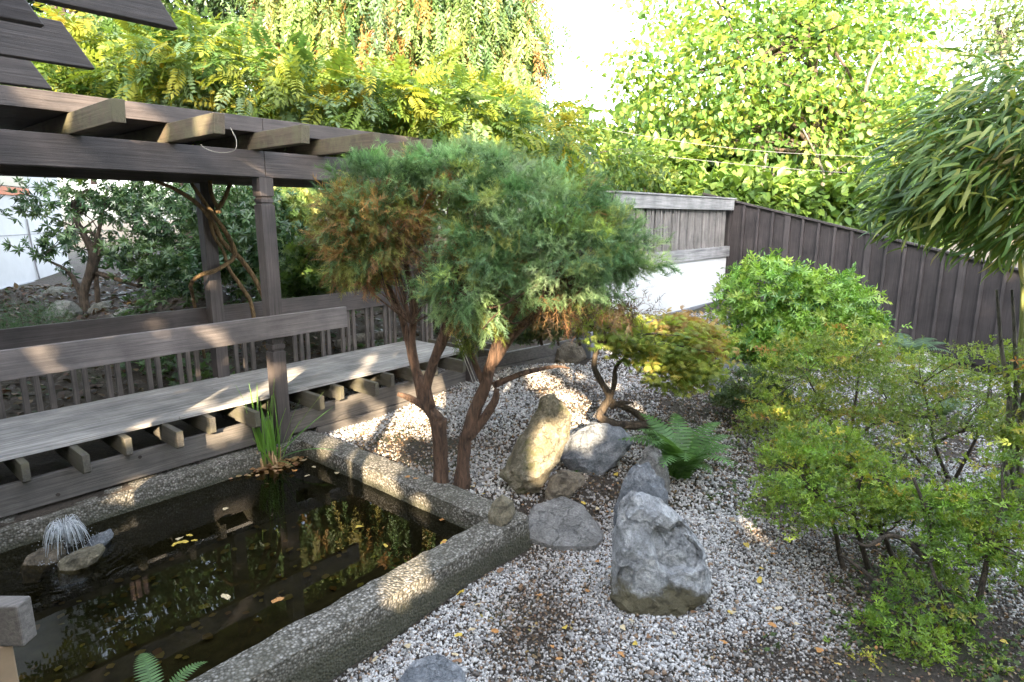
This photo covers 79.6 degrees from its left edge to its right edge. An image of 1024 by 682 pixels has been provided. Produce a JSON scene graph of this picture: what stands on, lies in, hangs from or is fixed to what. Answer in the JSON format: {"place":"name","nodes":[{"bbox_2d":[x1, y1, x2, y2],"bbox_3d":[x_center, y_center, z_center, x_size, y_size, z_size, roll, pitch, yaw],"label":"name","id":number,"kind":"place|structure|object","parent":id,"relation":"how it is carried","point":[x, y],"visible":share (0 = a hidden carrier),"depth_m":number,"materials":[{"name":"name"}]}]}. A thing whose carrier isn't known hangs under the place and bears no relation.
{"place":"outdoors","nodes":[
{"label":"outdoors","id":0,"kind":"place"},
{"bbox_2d":[0,218,1023,681],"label":"ground","id":1,"kind":"structure","parent":0,"point":[46,462],"depth_m":5.15,"materials":[{"name":"stone"}]},
{"bbox_2d":[0,596,36,681],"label":"handrail","id":2,"kind":"object","parent":1,"relation":"on","point":[17,625],"visible":1,"depth_m":1.95,"materials":[{"name":"wood"}]},
{"bbox_2d":[0,3,68,288],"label":"white building","id":3,"kind":"structure","parent":1,"relation":"on","point":[23,268],"depth_m":16.52,"materials":[{"name":"paint"}]},
{"bbox_2d":[0,176,24,186],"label":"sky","id":4,"kind":"structure","parent":3,"relation":"in","point":[8,180],"depth_m":15.99,"materials":[{"name":"glass"}]},
{"bbox_2d":[25,295,47,299],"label":"bed rock","id":5,"kind":"object","parent":1,"relation":"on","point":[39,296],"visible":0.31,"depth_m":13.36,"materials":[{"name":"stone"}]},
{"bbox_2d":[0,292,81,328],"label":"creeping juniper","id":6,"kind":"object","parent":1,"relation":"on","point":[21,320],"visible":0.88,"depth_m":9.42,"materials":[{"name":"green plant"}]},
{"bbox_2d":[41,286,71,295],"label":"bed rock","id":7,"kind":"object","parent":1,"relation":"on","point":[52,290],"visible":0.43,"depth_m":13.77,"materials":[{"name":"stone"}]},
{"bbox_2d":[41,300,82,320],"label":"bed rock","id":8,"kind":"object","parent":1,"relation":"on","point":[75,308],"visible":0.49,"depth_m":11.35,"materials":[{"name":"stone"}]},
{"bbox_2d":[50,5,96,184],"bbox_3d":[-8.744,-4.954,12.263,0.439,3.554,0.040,0,11,0],"label":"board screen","id":9,"kind":"object","parent":1,"relation":"on","point":[64,10],"visible":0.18,"depth_m":11.96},
{"bbox_2d":[0,176,162,312],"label":"rhododendron shrub","id":10,"kind":"object","parent":1,"relation":"on","point":[67,240],"visible":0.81,"depth_m":11.75,"materials":[{"name":"green plant"}]},
{"bbox_2d":[0,0,177,89],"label":"slatted canopy","id":11,"kind":"object","parent":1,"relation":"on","point":[28,35],"visible":1,"depth_m":2.34,"materials":[{"name":"brown wood"}]},
{"bbox_2d":[86,300,111,312],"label":"bed rock","id":12,"kind":"object","parent":1,"relation":"on","point":[101,305],"visible":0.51,"depth_m":12.11,"materials":[{"name":"stone"}]},
{"bbox_2d":[111,308,136,316],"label":"bed rock","id":13,"kind":"object","parent":1,"relation":"on","point":[121,310],"visible":0.16,"depth_m":11.18,"materials":[{"name":"stone"}]},
{"bbox_2d":[26,0,256,249],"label":"evergreen tree","id":14,"kind":"object","parent":1,"relation":"on","point":[215,7],"visible":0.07,"depth_m":14.87,"materials":[{"name":"green plant"}]},
{"bbox_2d":[75,180,357,308],"bbox_3d":[-5.652,-1.984,11.230,6.511,2.548,3.206,9,15,39],"label":"rhododendron hedge","id":15,"kind":"object","parent":1,"relation":"on","point":[168,261],"visible":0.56,"depth_m":10.82,"materials":[{"name":"green plant"}]},
{"bbox_2d":[0,285,448,418],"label":"back railing","id":16,"kind":"object","parent":1,"relation":"on","point":[25,336],"visible":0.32,"depth_m":6.35,"materials":[{"name":"brown wood"}]},
{"bbox_2d":[0,85,477,442],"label":"pergola","id":17,"kind":"object","parent":1,"relation":"on","point":[47,134],"visible":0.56,"depth_m":5.24,"materials":[{"name":"brown wood"}]},
{"bbox_2d":[0,306,346,381],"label":"front railing","id":18,"kind":"object","parent":17,"relation":"attached to","point":[25,362],"visible":1,"depth_m":4.94,"materials":[{"name":"brown wood"}]},
{"bbox_2d":[201,127,236,152],"bbox_3d":[-2.073,-1.426,4.378,0.401,0.180,0.075,7,13,31],"label":"loose string","id":19,"kind":"object","parent":17,"relation":"hanging from","point":[224,152],"visible":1,"depth_m":4.33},
{"bbox_2d":[0,0,603,358],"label":"wisteria","id":20,"kind":"object","parent":17,"relation":"attached to","point":[182,68],"visible":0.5,"depth_m":6.26,"materials":[{"name":"green plant"}]},
{"bbox_2d":[456,338,477,385],"bbox_3d":[-0.450,0.270,6.746,0.103,1.115,2.535,0,11,0],"label":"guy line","id":21,"kind":"object","parent":17,"relation":"attached to","point":[467,366],"visible":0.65,"depth_m":6.73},
{"bbox_2d":[0,336,491,517],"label":"walkway","id":22,"kind":"structure","parent":1,"relation":"on","point":[111,422],"depth_m":5.63,"materials":[{"name":"grey wood"}]},
{"bbox_2d":[0,243,501,417],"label":"leaf litter","id":23,"kind":"object","parent":1,"relation":"on","point":[17,395],"visible":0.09,"depth_m":10.90,"materials":[{"name":"brown plant"}]},
{"bbox_2d":[0,245,521,387],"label":"ground cover","id":24,"kind":"object","parent":1,"relation":"on","point":[204,374],"visible":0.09,"depth_m":9.52,"materials":[{"name":"green plant"}]},
{"bbox_2d":[0,429,529,681],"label":"pond basin","id":25,"kind":"object","parent":1,"relation":"on","point":[339,636],"visible":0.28,"depth_m":4.20,"materials":[{"name":"concrete"}]},
{"bbox_2d":[134,653,206,681],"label":"fern","id":26,"kind":"object","parent":25,"relation":"on","point":[143,659],"visible":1,"depth_m":2.82,"materials":[{"name":"green plant"}]},
{"bbox_2d":[0,456,465,681],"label":"water","id":27,"kind":"structure","parent":25,"relation":"in","point":[300,543],"depth_m":4.10,"materials":[{"name":"black liquid"}]},
{"bbox_2d":[22,542,65,565],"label":"pond rock","id":28,"kind":"object","parent":27,"relation":"in","point":[37,557],"visible":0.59,"depth_m":4.21,"materials":[{"name":"brown stone"}]},
{"bbox_2d":[36,514,98,568],"bbox_3d":[-3.131,1.491,4.327,0.408,0.508,0.422,9,15,39],"label":"fountain","id":29,"kind":"object","parent":27,"relation":"on","point":[65,529],"visible":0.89,"depth_m":4.27,"materials":[{"name":"white liquid"}]},
{"bbox_2d":[57,543,104,570],"bbox_3d":[-2.946,1.525,4.204,0.278,0.223,0.219,1,11,3],"label":"pond rock","id":30,"kind":"object","parent":27,"relation":"in","point":[83,557],"visible":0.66,"depth_m":4.15,"materials":[{"name":"beige stone"}]},
{"bbox_2d":[85,529,113,546],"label":"pond rock","id":31,"kind":"object","parent":27,"relation":"in","point":[104,538],"visible":0.45,"depth_m":4.42,"materials":[{"name":"grey stone"}]},
{"bbox_2d":[221,594,230,599],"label":"fallen leaf","id":32,"kind":"object","parent":27,"relation":"on","point":[226,596],"visible":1,"depth_m":3.83,"materials":[{"name":"beige plant"}]},
{"bbox_2d":[229,456,306,483],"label":"leaf litter","id":33,"kind":"object","parent":27,"relation":"on","point":[280,464],"visible":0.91,"depth_m":5.75,"materials":[{"name":"brown plant"}]},
{"bbox_2d":[271,597,283,602],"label":"fallen leaf","id":34,"kind":"object","parent":27,"relation":"on","point":[277,599],"visible":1,"depth_m":3.80,"materials":[{"name":"orange plant"}]},
{"bbox_2d":[237,385,336,467],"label":"iris clump","id":35,"kind":"object","parent":25,"relation":"in","point":[268,439],"visible":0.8,"depth_m":5.80,"materials":[{"name":"green plant"}]},
{"bbox_2d":[488,494,515,526],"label":"curb stone","id":36,"kind":"object","parent":25,"relation":"on","point":[501,512],"visible":0.94,"depth_m":4.39,"materials":[{"name":"beige stone"}]},
{"bbox_2d":[236,186,327,237],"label":"variegated shrub","id":37,"kind":"object","parent":1,"relation":"on","point":[300,198],"visible":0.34,"depth_m":12.22,"materials":[{"name":"green plant"}]},
{"bbox_2d":[241,231,368,297],"bbox_3d":[-2.965,-1.166,9.202,1.927,1.185,1.636,3,12,15],"label":"skimmia shrub","id":38,"kind":"object","parent":1,"relation":"on","point":[299,277],"visible":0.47,"depth_m":8.76,"materials":[{"name":"green plant"}]},
{"bbox_2d":[334,331,392,347],"bbox_3d":[-2.042,-0.048,8.635,0.146,0.158,1.021,8,14,35],"label":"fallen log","id":39,"kind":"object","parent":1,"relation":"on","point":[360,337],"visible":0.45,"depth_m":8.49,"materials":[{"name":"wood"}]},
{"bbox_2d":[220,0,576,212],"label":"weeping cypress","id":40,"kind":"object","parent":1,"relation":"on","point":[497,36],"visible":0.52,"depth_m":11.83,"materials":[{"name":"green plant"}]},
{"bbox_2d":[398,654,465,681],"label":"stepping stone","id":41,"kind":"object","parent":1,"relation":"on","point":[436,668],"visible":0.98,"depth_m":3.29,"materials":[{"name":"grey stone"}]},
{"bbox_2d":[297,125,684,489],"bbox_3d":[-0.186,-0.215,4.886,2.985,2.968,1.869,-1,11,-3],"label":"juniper tree","id":42,"kind":"object","parent":1,"relation":"on","point":[504,238],"visible":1,"depth_m":4.57,"materials":[{"name":"green plant"}]},
{"bbox_2d":[308,86,685,241],"bbox_3d":[-0.213,-2.432,10.859,7.408,3.785,4.839,0,11,-1],"label":"mock orange shrub","id":43,"kind":"object","parent":1,"relation":"on","point":[613,159],"visible":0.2,"depth_m":11.18,"materials":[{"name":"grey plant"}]},
{"bbox_2d":[477,338,577,372],"bbox_3d":[0.449,0.216,8.575,2.057,0.533,0.072,-5,12,-23],"label":"timber edging","id":44,"kind":"object","parent":1,"relation":"on","point":[538,354],"visible":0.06,"depth_m":8.45,"materials":[{"name":"brown wood"}]},
{"bbox_2d":[499,393,571,493],"bbox_3d":[0.201,0.871,5.176,0.603,0.830,0.348,1,11,6],"label":"standing rock","id":45,"kind":"object","parent":1,"relation":"on","point":[533,459],"visible":1,"depth_m":5.12,"materials":[{"name":"beige stone"}]},
{"bbox_2d":[482,292,633,348],"bbox_3d":[0.551,-0.272,7.590,1.936,0.821,1.196,2,11,8],"label":"pieris shrub","id":46,"kind":"object","parent":1,"relation":"on","point":[523,336],"visible":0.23,"depth_m":7.39,"materials":[{"name":"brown plant"}]},
{"bbox_2d":[545,469,584,499],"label":"flat rock","id":47,"kind":"object","parent":1,"relation":"on","point":[565,483],"visible":0.91,"depth_m":5.10,"materials":[{"name":"brown stone"}]},
{"bbox_2d":[528,496,603,551],"bbox_3d":[0.396,1.470,4.838,0.718,0.257,0.609,9,15,39],"label":"slab rock","id":48,"kind":"object","parent":1,"relation":"on","point":[562,523],"visible":0.74,"depth_m":4.74,"materials":[{"name":"grey stone"}]},
{"bbox_2d":[559,331,575,340],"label":"edging rock","id":49,"kind":"object","parent":1,"relation":"on","point":[570,337],"visible":0.08,"depth_m":9.02,"materials":[{"name":"grey stone"}]},
{"bbox_2d":[555,341,586,363],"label":"rock","id":50,"kind":"object","parent":1,"relation":"on","point":[570,354],"visible":0.74,"depth_m":8.58,"materials":[{"name":"grey stone"}]},
{"bbox_2d":[561,422,633,475],"bbox_3d":[0.778,0.998,5.719,0.688,0.485,0.403,0,11,-1],"label":"rock","id":51,"kind":"object","parent":1,"relation":"on","point":[597,448],"visible":0.92,"depth_m":5.58,"materials":[{"name":"grey stone"}]},
{"bbox_2d":[564,178,655,289],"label":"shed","id":52,"kind":"structure","parent":1,"relation":"on","point":[591,247],"depth_m":13.47,"materials":[{"name":"wood"}]},
{"bbox_2d":[613,462,668,525],"bbox_3d":[0.991,1.242,4.758,0.428,0.611,0.305,-1,11,-7],"label":"pale rock","id":53,"kind":"object","parent":1,"relation":"on","point":[644,478],"visible":0.48,"depth_m":4.72,"materials":[{"name":"grey stone"}]},
{"bbox_2d":[639,443,669,492],"bbox_3d":[1.192,1.137,5.143,0.252,0.564,0.250,-1,11,-4],"label":"wedge rock","id":54,"kind":"object","parent":1,"relation":"on","point":[651,454],"visible":0.49,"depth_m":5.09,"materials":[{"name":"grey stone"}]},
{"bbox_2d":[579,191,736,357],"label":"garden wall","id":55,"kind":"structure","parent":1,"relation":"on","point":[698,226],"depth_m":10.46,"materials":[{"name":"white paint"}]},
{"bbox_2d":[566,304,753,442],"bbox_3d":[1.442,0.357,6.299,1.772,1.515,1.455,9,15,39],"label":"dissected maple","id":56,"kind":"object","parent":1,"relation":"on","point":[690,348],"visible":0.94,"depth_m":5.99,"materials":[{"name":"green plant"}]},
{"bbox_2d":[619,413,735,478],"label":"fern","id":57,"kind":"object","parent":1,"relation":"on","point":[686,457],"visible":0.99,"depth_m":5.51,"materials":[{"name":"green plant"}]},
{"bbox_2d":[708,373,737,392],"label":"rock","id":58,"kind":"object","parent":1,"relation":"on","point":[720,382],"visible":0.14,"depth_m":7.68,"materials":[{"name":"grey stone"}]},
{"bbox_2d":[714,357,747,371],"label":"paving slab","id":59,"kind":"structure","parent":1,"relation":"on","point":[736,365],"depth_m":8.66,"materials":[{"name":"stone"}]},
{"bbox_2d":[702,361,801,420],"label":"azalea","id":60,"kind":"object","parent":1,"relation":"on","point":[728,395],"visible":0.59,"depth_m":6.77,"materials":[{"name":"green plant"}]},
{"bbox_2d":[532,64,1019,247],"bbox_3d":[8.547,-5.363,19.513,17.293,5.929,5.829,0,11,1],"label":"lime tree","id":61,"kind":"object","parent":1,"relation":"on","point":[711,167],"visible":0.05,"depth_m":18.14,"materials":[{"name":"green plant"}]},
{"bbox_2d":[586,123,995,251],"bbox_3d":[6.186,-3.030,13.818,9.434,3.790,3.381,0,11,0],"label":"laurel hedge","id":62,"kind":"object","parent":1,"relation":"on","point":[799,193],"visible":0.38,"depth_m":13.04,"materials":[{"name":"green plant"}]},
{"bbox_2d":[622,152,896,175],"bbox_3d":[5.050,-3.683,12.723,6.580,0.537,0.008,0,11,0],"label":"overhead wire","id":63,"kind":"object","parent":62,"relation":"attached to","point":[751,165],"visible":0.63,"depth_m":12.73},
{"bbox_2d":[576,0,1016,209],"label":"hazel tree","id":64,"kind":"object","parent":1,"relation":"on","point":[815,104],"visible":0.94,"depth_m":13.71,"materials":[{"name":"green plant"}]},
{"bbox_2d":[700,247,912,371],"bbox_3d":[4.063,-0.342,8.760,2.671,1.978,1.876,3,12,12],"label":"rhododendron","id":65,"kind":"object","parent":1,"relation":"on","point":[813,306],"visible":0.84,"depth_m":8.38,"materials":[{"name":"green plant"}]},
{"bbox_2d":[625,392,1023,681],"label":"moss","id":66,"kind":"object","parent":1,"relation":"on","point":[988,655],"visible":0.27,"depth_m":4.09,"materials":[{"name":"green plant"}]},
{"bbox_2d":[725,320,939,450],"bbox_3d":[3.304,0.518,6.223,1.797,1.294,2.315,9,15,39],"label":"azalea","id":67,"kind":"object","parent":1,"relation":"on","point":[780,411],"visible":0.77,"depth_m":6.20,"materials":[{"name":"green plant"}]},
{"bbox_2d":[733,413,940,569],"bbox_3d":[2.305,1.217,4.358,1.198,1.173,1.330,9,15,39],"label":"azalea","id":68,"kind":"object","parent":1,"relation":"on","point":[819,466],"visible":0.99,"depth_m":4.24,"materials":[{"name":"green plant"}]},
{"bbox_2d":[703,193,1023,376],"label":"board fence","id":69,"kind":"object","parent":1,"relation":"on","point":[939,303],"visible":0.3,"depth_m":10.28,"materials":[{"name":"brown wood"}]},
{"bbox_2d":[882,333,954,355],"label":"fern","id":70,"kind":"object","parent":1,"relation":"on","point":[908,345],"visible":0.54,"depth_m":9.42,"materials":[{"name":"green plant"}]},
{"bbox_2d":[822,444,1023,681],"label":"azalea","id":71,"kind":"object","parent":1,"relation":"on","point":[987,530],"visible":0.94,"depth_m":3.72,"materials":[{"name":"plant"}]},
{"bbox_2d":[834,36,1023,516],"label":"bamboo","id":72,"kind":"object","parent":1,"relation":"on","point":[970,191],"visible":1,"depth_m":3.72,"materials":[{"name":"green plant"}]},
{"bbox_2d":[854,338,1023,488],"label":"azalea","id":73,"kind":"object","parent":1,"relation":"on","point":[941,364],"visible":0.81,"depth_m":5.46,"materials":[{"name":"plant"}]},
{"bbox_2d":[909,395,974,417],"bbox_3d":[5.106,0.795,7.338,0.743,0.225,0.818,9,15,39],"label":"rock","id":74,"kind":"object","parent":1,"relation":"on","point":[945,411],"visible":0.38,"depth_m":7.28,"materials":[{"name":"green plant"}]},
{"bbox_2d":[916,0,1023,264],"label":"distant tree","id":75,"kind":"object","parent":1,"relation":"on","point":[1005,36],"visible":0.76,"depth_m":22.06,"materials":[{"name":"green plant"}]},
{"bbox_2d":[959,290,1023,503],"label":"slender shrub","id":76,"kind":"object","parent":1,"relation":"on","point":[1010,434],"visible":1,"depth_m":4.33,"materials":[{"name":"green plant"}]},
{"bbox_2d":[32,0,1023,220],"label":"sky","id":77,"kind":"structure","parent":0,"point":[591,24],"materials":[{"name":"white"}]},
{"bbox_2d":[289,312,1023,681],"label":"gravel","id":78,"kind":"structure","parent":0,"point":[747,606],"depth_m":4.23,"materials":[{"name":"grey gravel"}]},
{"bbox_2d":[610,490,711,616],"bbox_3d":[0.956,1.369,3.993,0.654,0.871,0.449,0,11,-2],"label":"boulder","id":79,"kind":"object","parent":78,"relation":"on","point":[658,564],"visible":0.88,"depth_m":3.84,"materials":[{"name":"grey stone"}]},
{"bbox_2d":[330,320,1023,681],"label":"leaf litter","id":80,"kind":"object","parent":78,"relation":"on","point":[766,560],"visible":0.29,"depth_m":4.09,"materials":[{"name":"brown plant"}]},
{"bbox_2d":[598,127,889,157],"bbox_3d":[4.407,-4.171,12.625,7.421,0.814,0.008,0,11,0],"label":"overhead wire","id":81,"kind":"object","parent":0,"point":[736,148],"visible":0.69,"depth_m":12.66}
]}

